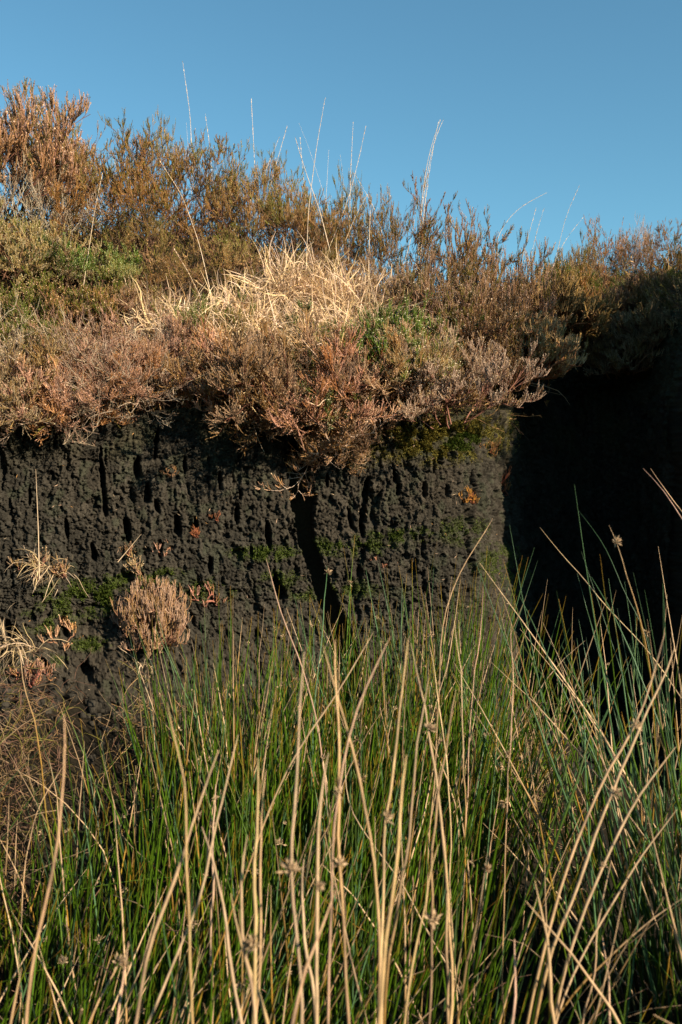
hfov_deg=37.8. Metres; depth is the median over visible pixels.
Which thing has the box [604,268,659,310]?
heather bush
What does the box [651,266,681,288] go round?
heather bush
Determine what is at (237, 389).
grass tuft
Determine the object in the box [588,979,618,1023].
rush tuft
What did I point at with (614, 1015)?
rush tuft
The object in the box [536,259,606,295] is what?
heather bush
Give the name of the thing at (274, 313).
grass tussock
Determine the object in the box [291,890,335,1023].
tall rush
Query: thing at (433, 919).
tall rush
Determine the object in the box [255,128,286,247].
grass stalk
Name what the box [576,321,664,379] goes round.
heather bush
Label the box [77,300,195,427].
heather bush
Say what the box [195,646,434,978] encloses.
rush tuft
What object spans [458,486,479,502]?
heather sprig
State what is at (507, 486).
heather sprig
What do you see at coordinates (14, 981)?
rush tuft
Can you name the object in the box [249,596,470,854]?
rush tuft
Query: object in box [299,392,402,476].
heather bush
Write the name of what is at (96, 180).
heather bush
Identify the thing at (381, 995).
tall rush
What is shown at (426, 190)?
grass stalk
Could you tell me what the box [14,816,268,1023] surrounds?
rush tuft
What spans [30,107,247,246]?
heather bush
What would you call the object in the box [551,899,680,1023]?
tall rush
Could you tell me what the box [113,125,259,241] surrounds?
heather bush
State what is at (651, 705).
tall rush
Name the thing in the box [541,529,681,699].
tall rush
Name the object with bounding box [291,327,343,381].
heather bush
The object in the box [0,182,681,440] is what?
heather undergrowth
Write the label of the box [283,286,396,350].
grass tussock
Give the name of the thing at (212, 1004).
rush tuft
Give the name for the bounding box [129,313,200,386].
grass tussock
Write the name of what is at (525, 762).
rush tuft
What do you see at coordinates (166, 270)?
heather bush
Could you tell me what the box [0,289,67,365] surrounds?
heather bush
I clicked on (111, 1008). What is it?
rush tuft
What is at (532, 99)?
sky
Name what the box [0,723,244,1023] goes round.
rush tuft
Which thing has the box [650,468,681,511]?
tall rush
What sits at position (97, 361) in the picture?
heather bush
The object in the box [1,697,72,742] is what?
rush tuft
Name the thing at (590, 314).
heather bush
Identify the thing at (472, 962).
rush tuft
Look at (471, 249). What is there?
heather bush
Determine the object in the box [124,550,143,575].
heather sprig
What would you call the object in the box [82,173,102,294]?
grass stalk
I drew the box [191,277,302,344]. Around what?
grass tussock
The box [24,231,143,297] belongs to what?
heather bush
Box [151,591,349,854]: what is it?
rush tuft
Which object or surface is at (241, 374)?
heather bush
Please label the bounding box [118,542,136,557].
heather sprig
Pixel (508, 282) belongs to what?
heather bush
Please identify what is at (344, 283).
grass tussock
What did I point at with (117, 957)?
tall rush
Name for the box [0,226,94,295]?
heather bush
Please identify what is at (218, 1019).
rush tuft
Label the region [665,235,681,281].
heather bush
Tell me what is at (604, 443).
peat bank
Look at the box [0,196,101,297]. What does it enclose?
heather bush
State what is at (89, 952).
rush tuft
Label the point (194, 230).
grass stalk
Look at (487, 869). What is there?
tall rush
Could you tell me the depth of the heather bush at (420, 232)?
2.85 m
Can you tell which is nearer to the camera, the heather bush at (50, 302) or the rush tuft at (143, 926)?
the rush tuft at (143, 926)
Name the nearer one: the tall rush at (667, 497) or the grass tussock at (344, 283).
the tall rush at (667, 497)
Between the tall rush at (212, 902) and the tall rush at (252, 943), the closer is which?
the tall rush at (252, 943)
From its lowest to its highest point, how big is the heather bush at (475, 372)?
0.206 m
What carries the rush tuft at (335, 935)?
on the ground at (87, 730)
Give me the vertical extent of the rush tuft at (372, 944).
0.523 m
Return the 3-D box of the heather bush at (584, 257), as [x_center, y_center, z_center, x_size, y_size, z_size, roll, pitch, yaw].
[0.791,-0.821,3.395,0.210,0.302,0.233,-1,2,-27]
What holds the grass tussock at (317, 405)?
on the moor ground at (300, 506)
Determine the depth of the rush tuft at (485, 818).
1.57 m
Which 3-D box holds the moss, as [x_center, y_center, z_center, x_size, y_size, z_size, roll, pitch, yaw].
[-0.121,0.077,2.552,1.455,0.701,0.502,0,2,-18]
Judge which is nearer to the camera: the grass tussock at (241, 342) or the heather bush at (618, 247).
the grass tussock at (241, 342)
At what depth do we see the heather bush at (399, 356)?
2.31 m
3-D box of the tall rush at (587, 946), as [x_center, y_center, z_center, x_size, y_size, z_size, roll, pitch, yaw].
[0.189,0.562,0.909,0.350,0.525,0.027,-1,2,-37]
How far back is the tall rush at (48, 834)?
1.27 m
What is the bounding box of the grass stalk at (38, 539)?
[36,482,39,579]
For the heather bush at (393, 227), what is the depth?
2.90 m
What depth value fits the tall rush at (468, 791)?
1.36 m
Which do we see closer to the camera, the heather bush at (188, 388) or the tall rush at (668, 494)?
the tall rush at (668, 494)
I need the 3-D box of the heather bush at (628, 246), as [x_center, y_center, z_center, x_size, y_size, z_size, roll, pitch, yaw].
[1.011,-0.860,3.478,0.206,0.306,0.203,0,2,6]
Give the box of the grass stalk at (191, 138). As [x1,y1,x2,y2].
[182,61,194,233]
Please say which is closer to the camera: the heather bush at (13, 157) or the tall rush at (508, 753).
the tall rush at (508, 753)
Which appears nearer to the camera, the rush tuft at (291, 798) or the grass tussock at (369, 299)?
the rush tuft at (291, 798)
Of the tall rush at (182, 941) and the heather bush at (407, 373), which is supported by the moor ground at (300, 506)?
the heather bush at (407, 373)
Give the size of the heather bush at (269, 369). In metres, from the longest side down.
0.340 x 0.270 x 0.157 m
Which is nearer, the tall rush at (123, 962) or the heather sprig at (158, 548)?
the tall rush at (123, 962)
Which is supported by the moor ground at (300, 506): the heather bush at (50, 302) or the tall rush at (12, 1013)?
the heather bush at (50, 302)
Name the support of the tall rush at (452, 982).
on the ground at (87, 730)
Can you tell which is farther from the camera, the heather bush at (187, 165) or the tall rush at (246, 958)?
the heather bush at (187, 165)
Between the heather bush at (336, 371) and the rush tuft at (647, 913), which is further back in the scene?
the heather bush at (336, 371)
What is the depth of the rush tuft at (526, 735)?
1.90 m
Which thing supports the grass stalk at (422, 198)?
on the moor ground at (300, 506)
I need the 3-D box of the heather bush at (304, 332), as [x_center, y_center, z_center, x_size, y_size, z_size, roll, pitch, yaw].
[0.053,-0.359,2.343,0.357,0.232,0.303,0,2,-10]
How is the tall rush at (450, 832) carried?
on the ground at (87, 730)
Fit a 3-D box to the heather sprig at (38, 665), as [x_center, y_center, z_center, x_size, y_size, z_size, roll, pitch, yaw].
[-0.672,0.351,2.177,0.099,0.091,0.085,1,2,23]
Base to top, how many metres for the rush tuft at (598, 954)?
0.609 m
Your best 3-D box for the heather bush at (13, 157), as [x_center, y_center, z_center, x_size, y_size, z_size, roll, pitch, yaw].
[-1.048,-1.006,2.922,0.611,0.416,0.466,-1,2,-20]
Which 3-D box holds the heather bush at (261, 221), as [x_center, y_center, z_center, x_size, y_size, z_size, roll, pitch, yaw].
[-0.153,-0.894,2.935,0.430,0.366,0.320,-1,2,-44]
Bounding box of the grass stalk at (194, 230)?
[160,161,212,303]
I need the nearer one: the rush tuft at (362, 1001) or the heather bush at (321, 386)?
the rush tuft at (362, 1001)
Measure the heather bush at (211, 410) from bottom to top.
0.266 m
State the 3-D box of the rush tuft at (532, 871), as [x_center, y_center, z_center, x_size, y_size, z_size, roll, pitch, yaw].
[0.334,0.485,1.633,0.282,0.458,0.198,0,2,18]
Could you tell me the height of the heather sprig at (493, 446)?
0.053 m
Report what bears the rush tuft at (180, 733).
on the ground at (87, 730)
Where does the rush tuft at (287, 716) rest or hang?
on the ground at (87, 730)
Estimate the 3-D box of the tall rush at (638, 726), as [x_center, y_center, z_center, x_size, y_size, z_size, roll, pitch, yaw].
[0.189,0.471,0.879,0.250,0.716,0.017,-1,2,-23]
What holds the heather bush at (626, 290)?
on the moor ground at (300, 506)
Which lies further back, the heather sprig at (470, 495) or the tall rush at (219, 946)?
the heather sprig at (470, 495)
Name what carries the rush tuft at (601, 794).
on the ground at (87, 730)
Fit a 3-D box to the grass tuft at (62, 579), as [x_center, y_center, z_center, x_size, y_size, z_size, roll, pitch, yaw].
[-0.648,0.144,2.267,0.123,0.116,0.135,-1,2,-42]
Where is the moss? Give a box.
[21,404,533,667]
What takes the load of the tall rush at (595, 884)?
on the ground at (87, 730)
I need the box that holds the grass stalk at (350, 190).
[327,127,365,251]
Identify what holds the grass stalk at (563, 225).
on the peat bank
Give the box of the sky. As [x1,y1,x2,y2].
[0,0,681,291]
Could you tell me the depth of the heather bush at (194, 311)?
2.46 m
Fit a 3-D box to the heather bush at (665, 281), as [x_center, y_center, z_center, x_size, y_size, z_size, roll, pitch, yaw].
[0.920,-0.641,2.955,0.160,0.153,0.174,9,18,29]
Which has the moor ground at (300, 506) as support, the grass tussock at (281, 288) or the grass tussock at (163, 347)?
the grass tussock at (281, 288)
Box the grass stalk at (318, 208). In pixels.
[295,137,338,287]
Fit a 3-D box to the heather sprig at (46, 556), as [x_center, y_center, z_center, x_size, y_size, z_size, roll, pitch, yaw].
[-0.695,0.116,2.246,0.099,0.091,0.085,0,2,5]
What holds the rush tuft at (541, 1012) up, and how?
on the ground at (87, 730)
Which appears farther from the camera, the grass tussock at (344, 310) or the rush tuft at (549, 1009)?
the grass tussock at (344, 310)
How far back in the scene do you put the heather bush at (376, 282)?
2.61 m
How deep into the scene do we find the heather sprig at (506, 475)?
2.62 m
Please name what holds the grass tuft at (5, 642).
on the peat bank
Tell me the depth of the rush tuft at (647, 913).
1.40 m
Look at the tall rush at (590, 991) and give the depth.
0.96 m
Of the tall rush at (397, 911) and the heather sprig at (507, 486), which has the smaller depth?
the tall rush at (397, 911)
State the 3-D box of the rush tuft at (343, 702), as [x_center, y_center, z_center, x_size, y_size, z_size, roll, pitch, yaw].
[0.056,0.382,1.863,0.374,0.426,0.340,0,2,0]
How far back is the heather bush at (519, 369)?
2.54 m
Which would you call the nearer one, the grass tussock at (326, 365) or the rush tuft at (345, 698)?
the rush tuft at (345, 698)
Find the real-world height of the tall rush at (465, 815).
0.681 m
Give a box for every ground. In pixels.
[0,236,680,726]
[0,685,681,1023]
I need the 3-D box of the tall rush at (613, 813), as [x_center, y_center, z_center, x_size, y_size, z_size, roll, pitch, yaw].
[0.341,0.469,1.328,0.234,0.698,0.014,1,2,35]
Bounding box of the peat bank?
[0,309,681,760]
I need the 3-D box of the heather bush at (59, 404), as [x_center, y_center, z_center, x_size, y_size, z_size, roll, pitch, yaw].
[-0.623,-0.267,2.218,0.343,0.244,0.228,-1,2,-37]
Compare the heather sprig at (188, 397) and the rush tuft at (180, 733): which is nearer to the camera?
the rush tuft at (180, 733)
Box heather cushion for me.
[109,566,191,658]
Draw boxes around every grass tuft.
[0,605,39,687]
[0,625,67,689]
[10,545,74,593]
[37,555,93,601]
[121,649,155,686]
[226,384,259,424]
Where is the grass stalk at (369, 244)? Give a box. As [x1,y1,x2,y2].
[368,227,369,292]
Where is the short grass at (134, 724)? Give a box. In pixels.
[60,651,610,888]
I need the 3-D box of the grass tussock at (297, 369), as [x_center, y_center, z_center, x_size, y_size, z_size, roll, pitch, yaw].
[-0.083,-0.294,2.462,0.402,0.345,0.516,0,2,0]
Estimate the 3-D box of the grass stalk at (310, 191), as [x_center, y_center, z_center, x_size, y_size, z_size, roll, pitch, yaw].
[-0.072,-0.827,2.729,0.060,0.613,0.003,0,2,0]
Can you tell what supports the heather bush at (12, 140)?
on the moor ground at (300, 506)
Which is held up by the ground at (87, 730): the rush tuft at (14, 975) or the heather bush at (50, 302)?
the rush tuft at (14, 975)
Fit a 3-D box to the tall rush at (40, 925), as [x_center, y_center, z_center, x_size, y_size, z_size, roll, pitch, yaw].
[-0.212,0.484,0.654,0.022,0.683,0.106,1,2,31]
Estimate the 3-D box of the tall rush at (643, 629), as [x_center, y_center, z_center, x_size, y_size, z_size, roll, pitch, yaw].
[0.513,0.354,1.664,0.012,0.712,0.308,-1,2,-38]
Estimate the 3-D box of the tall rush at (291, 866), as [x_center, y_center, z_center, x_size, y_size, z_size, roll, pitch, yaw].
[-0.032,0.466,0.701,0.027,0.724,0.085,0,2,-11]
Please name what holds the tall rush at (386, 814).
on the ground at (87, 730)
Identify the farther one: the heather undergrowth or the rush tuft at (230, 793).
the heather undergrowth
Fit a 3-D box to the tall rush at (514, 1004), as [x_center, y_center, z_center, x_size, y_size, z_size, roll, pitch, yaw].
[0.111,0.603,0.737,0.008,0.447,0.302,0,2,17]
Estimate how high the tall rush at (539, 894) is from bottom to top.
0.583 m
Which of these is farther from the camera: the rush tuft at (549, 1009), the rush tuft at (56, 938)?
the rush tuft at (56, 938)
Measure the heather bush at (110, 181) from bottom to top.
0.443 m
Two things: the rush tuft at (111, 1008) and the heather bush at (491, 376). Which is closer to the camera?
the rush tuft at (111, 1008)
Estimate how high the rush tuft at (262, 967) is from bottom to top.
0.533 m
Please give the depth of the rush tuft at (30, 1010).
0.99 m
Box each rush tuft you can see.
[0,715,49,842]
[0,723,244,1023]
[0,754,174,1016]
[0,801,104,1010]
[0,818,350,1023]
[0,821,155,1023]
[0,840,100,1012]
[0,870,134,1023]
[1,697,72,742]
[1,955,32,1023]
[2,665,309,970]
[12,865,385,1023]
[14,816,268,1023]
[28,886,182,1023]
[34,742,322,1023]
[39,785,488,1023]
[45,917,285,1023]
[46,779,510,1023]
[55,691,385,1023]
[64,656,372,1004]
[78,942,391,1023]
[105,617,267,839]
[118,596,372,853]
[124,709,439,1023]
[128,635,415,986]
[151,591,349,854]
[151,722,447,1023]
[182,701,495,1023]
[194,629,541,996]
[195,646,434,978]
[199,708,581,1023]
[203,612,379,840]
[204,753,425,1023]
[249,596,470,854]
[250,636,532,991]
[263,692,583,1023]
[270,808,542,1023]
[276,603,465,843]
[294,547,571,862]
[302,628,584,981]
[311,539,533,843]
[324,759,628,1023]
[325,730,681,1023]
[327,601,613,975]
[391,555,628,854]
[394,645,631,972]
[403,579,585,828]
[433,579,640,843]
[448,667,633,978]
[449,835,681,1023]
[451,602,665,815]
[452,560,681,1023]
[472,632,681,1007]
[476,485,681,1023]
[487,645,680,963]
[514,844,640,1023]
[526,674,681,1023]
[526,816,681,1023]
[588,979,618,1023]
[589,651,681,1023]
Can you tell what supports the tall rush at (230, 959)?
on the ground at (87, 730)
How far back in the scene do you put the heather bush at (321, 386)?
2.24 m
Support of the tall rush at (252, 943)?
on the ground at (87, 730)
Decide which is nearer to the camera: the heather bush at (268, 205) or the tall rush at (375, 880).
the tall rush at (375, 880)
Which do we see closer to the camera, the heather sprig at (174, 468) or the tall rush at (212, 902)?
the tall rush at (212, 902)
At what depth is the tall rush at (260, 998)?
0.74 m
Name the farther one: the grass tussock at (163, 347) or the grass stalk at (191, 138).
the grass stalk at (191, 138)
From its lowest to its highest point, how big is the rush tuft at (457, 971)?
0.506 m
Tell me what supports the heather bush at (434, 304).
on the moor ground at (300, 506)
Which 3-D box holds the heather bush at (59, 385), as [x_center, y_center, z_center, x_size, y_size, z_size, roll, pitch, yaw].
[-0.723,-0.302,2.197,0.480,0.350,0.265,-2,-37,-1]
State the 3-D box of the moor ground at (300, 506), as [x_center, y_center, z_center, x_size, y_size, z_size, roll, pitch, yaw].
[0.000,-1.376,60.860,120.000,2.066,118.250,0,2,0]
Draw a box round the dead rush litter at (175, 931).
[0,690,681,1023]
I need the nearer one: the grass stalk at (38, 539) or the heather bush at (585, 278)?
the grass stalk at (38, 539)
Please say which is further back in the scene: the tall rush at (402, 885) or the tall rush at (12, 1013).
the tall rush at (402, 885)
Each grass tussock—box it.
[84,274,217,351]
[119,274,253,369]
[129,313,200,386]
[147,269,282,331]
[150,301,275,414]
[181,300,299,450]
[188,266,293,325]
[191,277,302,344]
[205,308,322,448]
[214,285,349,352]
[222,236,353,312]
[245,318,350,459]
[247,233,380,318]
[248,288,365,349]
[278,239,432,327]
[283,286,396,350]
[285,272,438,338]
[285,355,366,446]
[292,327,383,431]
[301,251,442,331]
[502,367,567,401]
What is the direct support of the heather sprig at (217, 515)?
on the peat bank
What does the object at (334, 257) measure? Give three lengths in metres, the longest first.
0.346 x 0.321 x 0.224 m
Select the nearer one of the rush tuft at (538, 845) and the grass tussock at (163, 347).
the rush tuft at (538, 845)
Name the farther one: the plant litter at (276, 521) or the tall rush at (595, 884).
the plant litter at (276, 521)
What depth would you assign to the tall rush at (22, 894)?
1.22 m
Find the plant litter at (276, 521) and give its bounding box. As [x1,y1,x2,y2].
[4,431,508,689]
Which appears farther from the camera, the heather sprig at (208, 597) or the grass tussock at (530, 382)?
the grass tussock at (530, 382)
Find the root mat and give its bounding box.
[0,648,92,1017]
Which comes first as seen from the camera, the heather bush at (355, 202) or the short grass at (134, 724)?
the short grass at (134, 724)
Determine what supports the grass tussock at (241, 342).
on the moor ground at (300, 506)
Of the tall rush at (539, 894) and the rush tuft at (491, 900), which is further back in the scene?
the rush tuft at (491, 900)
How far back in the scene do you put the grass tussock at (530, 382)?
2.89 m
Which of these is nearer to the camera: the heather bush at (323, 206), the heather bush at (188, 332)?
the heather bush at (188, 332)
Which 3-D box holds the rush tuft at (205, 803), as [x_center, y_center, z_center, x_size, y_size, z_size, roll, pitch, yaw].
[-0.210,0.475,1.604,0.521,0.500,0.410,0,2,0]
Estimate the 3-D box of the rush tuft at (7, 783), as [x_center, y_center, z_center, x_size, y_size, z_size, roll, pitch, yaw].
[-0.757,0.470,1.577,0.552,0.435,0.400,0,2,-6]
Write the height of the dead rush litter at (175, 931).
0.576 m
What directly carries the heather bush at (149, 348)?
on the moor ground at (300, 506)
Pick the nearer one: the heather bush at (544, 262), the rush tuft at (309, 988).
the rush tuft at (309, 988)
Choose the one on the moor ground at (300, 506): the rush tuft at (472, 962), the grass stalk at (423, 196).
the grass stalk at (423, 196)
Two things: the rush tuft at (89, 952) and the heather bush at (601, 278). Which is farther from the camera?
the heather bush at (601, 278)
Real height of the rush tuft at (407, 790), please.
0.520 m
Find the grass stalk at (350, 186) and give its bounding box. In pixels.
[348,131,352,269]
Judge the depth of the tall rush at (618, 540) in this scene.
1.18 m
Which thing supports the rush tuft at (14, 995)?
on the ground at (87, 730)
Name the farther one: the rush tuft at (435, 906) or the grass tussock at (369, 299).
the grass tussock at (369, 299)
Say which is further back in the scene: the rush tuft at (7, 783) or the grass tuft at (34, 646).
the grass tuft at (34, 646)
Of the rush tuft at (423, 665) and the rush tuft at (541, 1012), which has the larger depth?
the rush tuft at (423, 665)
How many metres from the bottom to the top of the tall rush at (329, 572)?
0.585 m
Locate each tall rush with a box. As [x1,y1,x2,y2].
[9,968,21,1023]
[17,640,68,1023]
[18,767,62,1021]
[25,714,64,1023]
[88,944,129,1023]
[116,942,130,1023]
[134,750,218,1023]
[147,736,237,1023]
[167,703,193,1023]
[194,632,373,1020]
[202,827,242,1023]
[209,784,219,1023]
[231,895,268,1023]
[240,835,256,1023]
[242,759,260,1023]
[256,772,265,1012]
[266,560,346,1015]
[276,652,304,1023]
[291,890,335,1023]
[299,569,332,947]
[301,859,314,1023]
[314,753,328,1023]
[323,646,380,1017]
[327,638,389,1023]
[333,640,349,1023]
[345,758,469,1023]
[377,755,406,1023]
[380,640,407,1023]
[383,676,428,1023]
[403,844,438,1023]
[411,645,449,1023]
[420,520,491,1023]
[424,691,455,1023]
[429,645,459,1023]
[445,845,453,1023]
[454,621,466,1023]
[456,600,482,1021]
[456,856,492,1023]
[480,714,579,1023]
[496,714,595,1023]
[501,633,513,1020]
[511,939,516,1023]
[523,603,658,1021]
[526,633,664,1023]
[533,647,674,1023]
[535,882,555,1023]
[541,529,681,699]
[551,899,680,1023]
[552,747,675,1023]
[555,809,676,1023]
[577,509,678,767]
[582,864,610,1023]
[592,578,681,837]
[602,936,610,1023]
[609,526,678,1017]
[649,475,681,518]
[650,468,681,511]
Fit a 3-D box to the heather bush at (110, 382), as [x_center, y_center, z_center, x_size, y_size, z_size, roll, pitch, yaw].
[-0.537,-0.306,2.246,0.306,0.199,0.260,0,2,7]
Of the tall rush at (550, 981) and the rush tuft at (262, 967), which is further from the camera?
the rush tuft at (262, 967)
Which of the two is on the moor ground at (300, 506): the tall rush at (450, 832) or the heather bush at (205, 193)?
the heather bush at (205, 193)
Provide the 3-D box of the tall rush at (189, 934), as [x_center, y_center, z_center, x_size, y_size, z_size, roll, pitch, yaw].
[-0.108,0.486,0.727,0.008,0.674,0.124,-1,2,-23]
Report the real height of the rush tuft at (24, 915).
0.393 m
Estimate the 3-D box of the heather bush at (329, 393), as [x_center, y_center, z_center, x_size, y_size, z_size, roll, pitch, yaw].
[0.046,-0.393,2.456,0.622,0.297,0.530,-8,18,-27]
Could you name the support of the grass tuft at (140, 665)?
on the peat bank
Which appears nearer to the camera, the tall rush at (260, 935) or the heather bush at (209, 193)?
the tall rush at (260, 935)
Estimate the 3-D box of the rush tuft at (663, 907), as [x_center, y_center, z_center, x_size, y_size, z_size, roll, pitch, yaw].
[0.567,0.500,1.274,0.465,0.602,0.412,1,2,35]
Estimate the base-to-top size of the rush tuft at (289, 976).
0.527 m
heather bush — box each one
[0,77,95,235]
[0,79,93,228]
[0,145,122,243]
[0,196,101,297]
[0,219,22,285]
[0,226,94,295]
[0,264,133,347]
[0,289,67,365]
[0,289,70,426]
[0,294,122,447]
[0,328,75,437]
[0,342,136,446]
[17,123,177,235]
[19,116,135,247]
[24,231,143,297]
[27,295,187,446]
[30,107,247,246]
[33,334,173,414]
[34,310,198,386]
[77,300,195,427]
[80,306,241,384]
[85,185,181,288]
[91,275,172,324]
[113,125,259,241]
[116,244,219,320]
[120,111,184,237]
[147,347,245,407]
[151,288,256,350]
[153,305,384,457]
[166,220,269,283]
[176,320,279,428]
[182,137,293,262]
[186,314,402,449]
[189,162,236,237]
[206,355,311,405]
[210,143,337,257]
[218,167,357,267]
[247,290,489,432]
[252,338,391,417]
[258,346,403,499]
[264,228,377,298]
[288,191,350,261]
[289,307,441,404]
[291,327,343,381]
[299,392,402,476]
[309,290,469,418]
[322,186,425,288]
[326,160,376,295]
[331,246,460,329]
[336,247,540,380]
[337,185,459,297]
[354,308,484,428]
[354,312,550,429]
[363,360,446,421]
[377,170,522,303]
[379,327,498,404]
[420,213,573,392]
[429,295,538,407]
[434,210,555,405]
[457,360,476,395]
[482,305,588,381]
[489,259,546,370]
[508,252,575,283]
[508,269,625,352]
[529,246,600,297]
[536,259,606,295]
[550,231,618,288]
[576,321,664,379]
[579,217,633,288]
[583,277,615,298]
[598,266,680,325]
[603,223,661,285]
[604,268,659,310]
[609,282,681,345]
[615,210,661,279]
[626,271,671,310]
[627,217,681,282]
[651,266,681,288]
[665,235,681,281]
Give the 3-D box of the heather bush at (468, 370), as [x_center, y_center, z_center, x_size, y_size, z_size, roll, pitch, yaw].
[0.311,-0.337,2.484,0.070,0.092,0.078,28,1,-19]
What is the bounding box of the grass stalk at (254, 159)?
[251,98,258,252]
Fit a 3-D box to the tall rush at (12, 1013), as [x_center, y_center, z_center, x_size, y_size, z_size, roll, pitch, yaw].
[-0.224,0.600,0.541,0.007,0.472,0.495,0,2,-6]
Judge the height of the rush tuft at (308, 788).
0.532 m
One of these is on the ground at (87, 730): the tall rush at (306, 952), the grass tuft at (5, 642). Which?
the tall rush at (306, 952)
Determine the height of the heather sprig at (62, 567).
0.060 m
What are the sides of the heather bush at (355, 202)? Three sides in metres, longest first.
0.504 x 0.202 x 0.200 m
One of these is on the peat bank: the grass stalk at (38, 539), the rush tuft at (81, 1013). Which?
the grass stalk at (38, 539)
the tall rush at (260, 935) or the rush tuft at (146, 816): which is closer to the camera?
the tall rush at (260, 935)
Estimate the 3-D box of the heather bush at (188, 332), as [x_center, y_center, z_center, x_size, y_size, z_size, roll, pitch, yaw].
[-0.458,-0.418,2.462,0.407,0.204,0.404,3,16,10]
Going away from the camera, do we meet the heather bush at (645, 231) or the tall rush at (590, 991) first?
the tall rush at (590, 991)
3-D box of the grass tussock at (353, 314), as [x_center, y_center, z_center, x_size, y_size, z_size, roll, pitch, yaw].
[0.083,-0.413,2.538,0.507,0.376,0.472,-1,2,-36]
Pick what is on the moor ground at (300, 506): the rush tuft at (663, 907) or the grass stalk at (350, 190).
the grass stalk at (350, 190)
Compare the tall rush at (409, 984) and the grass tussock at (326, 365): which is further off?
the grass tussock at (326, 365)
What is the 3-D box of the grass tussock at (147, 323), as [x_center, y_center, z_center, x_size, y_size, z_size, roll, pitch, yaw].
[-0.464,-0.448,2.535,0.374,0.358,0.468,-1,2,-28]
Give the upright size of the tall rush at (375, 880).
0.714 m
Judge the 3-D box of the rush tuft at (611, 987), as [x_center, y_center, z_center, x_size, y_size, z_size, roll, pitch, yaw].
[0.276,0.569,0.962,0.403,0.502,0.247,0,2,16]
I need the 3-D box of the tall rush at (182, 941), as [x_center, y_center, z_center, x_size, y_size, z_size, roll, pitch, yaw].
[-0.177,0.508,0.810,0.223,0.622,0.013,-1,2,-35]
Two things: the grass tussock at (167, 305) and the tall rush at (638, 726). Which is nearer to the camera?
the tall rush at (638, 726)
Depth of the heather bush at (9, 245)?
2.57 m
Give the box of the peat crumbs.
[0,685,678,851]
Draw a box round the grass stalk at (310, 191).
[305,100,324,277]
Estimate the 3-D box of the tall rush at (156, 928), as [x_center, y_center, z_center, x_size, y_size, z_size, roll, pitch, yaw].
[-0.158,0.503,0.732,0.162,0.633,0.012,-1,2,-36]
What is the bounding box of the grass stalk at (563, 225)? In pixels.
[550,185,579,281]
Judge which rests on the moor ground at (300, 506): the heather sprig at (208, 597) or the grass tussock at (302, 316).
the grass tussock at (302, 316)
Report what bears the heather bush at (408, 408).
on the moor ground at (300, 506)
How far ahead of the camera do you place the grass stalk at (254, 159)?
2.92 m
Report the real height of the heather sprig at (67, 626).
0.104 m
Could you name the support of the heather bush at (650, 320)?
on the moor ground at (300, 506)
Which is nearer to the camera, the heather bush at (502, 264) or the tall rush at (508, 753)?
the tall rush at (508, 753)
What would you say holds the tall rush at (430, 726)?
on the ground at (87, 730)
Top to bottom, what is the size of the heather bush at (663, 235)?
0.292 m
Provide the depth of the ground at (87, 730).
1.76 m
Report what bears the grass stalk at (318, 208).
on the moor ground at (300, 506)
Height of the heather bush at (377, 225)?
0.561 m
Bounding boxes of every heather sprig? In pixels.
[6,654,55,687]
[7,546,53,583]
[35,614,91,650]
[50,557,69,578]
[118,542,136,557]
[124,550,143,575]
[151,539,172,556]
[160,464,175,477]
[175,388,193,407]
[182,571,226,606]
[190,526,200,537]
[209,510,220,522]
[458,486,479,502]
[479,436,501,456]
[501,465,510,492]
[503,476,511,495]
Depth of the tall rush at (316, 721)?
1.44 m
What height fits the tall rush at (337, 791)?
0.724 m
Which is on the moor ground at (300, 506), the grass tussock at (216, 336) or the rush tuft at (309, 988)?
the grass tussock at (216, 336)
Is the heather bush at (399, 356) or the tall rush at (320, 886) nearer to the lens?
the tall rush at (320, 886)
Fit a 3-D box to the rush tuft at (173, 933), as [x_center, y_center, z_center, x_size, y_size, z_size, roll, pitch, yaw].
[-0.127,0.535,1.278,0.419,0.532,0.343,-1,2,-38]
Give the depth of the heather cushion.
2.22 m
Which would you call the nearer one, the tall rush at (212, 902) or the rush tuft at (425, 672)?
the tall rush at (212, 902)
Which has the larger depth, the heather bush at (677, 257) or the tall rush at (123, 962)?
the heather bush at (677, 257)
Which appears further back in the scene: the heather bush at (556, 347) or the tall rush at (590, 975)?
the heather bush at (556, 347)
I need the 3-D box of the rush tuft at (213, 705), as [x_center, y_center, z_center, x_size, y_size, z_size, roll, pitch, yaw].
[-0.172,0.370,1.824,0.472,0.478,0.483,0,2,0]
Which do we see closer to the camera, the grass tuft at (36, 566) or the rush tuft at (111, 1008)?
the rush tuft at (111, 1008)
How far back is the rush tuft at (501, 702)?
1.84 m
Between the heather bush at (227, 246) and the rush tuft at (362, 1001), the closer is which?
the rush tuft at (362, 1001)
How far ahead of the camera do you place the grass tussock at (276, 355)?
2.35 m
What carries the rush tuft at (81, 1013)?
on the ground at (87, 730)
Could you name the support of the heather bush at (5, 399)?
on the moor ground at (300, 506)
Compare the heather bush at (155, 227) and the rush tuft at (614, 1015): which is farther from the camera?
the heather bush at (155, 227)
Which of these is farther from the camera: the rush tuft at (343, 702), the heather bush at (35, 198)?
the heather bush at (35, 198)
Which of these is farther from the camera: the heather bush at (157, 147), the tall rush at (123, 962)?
the heather bush at (157, 147)
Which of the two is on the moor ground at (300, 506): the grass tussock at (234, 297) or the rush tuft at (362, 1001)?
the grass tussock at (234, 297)

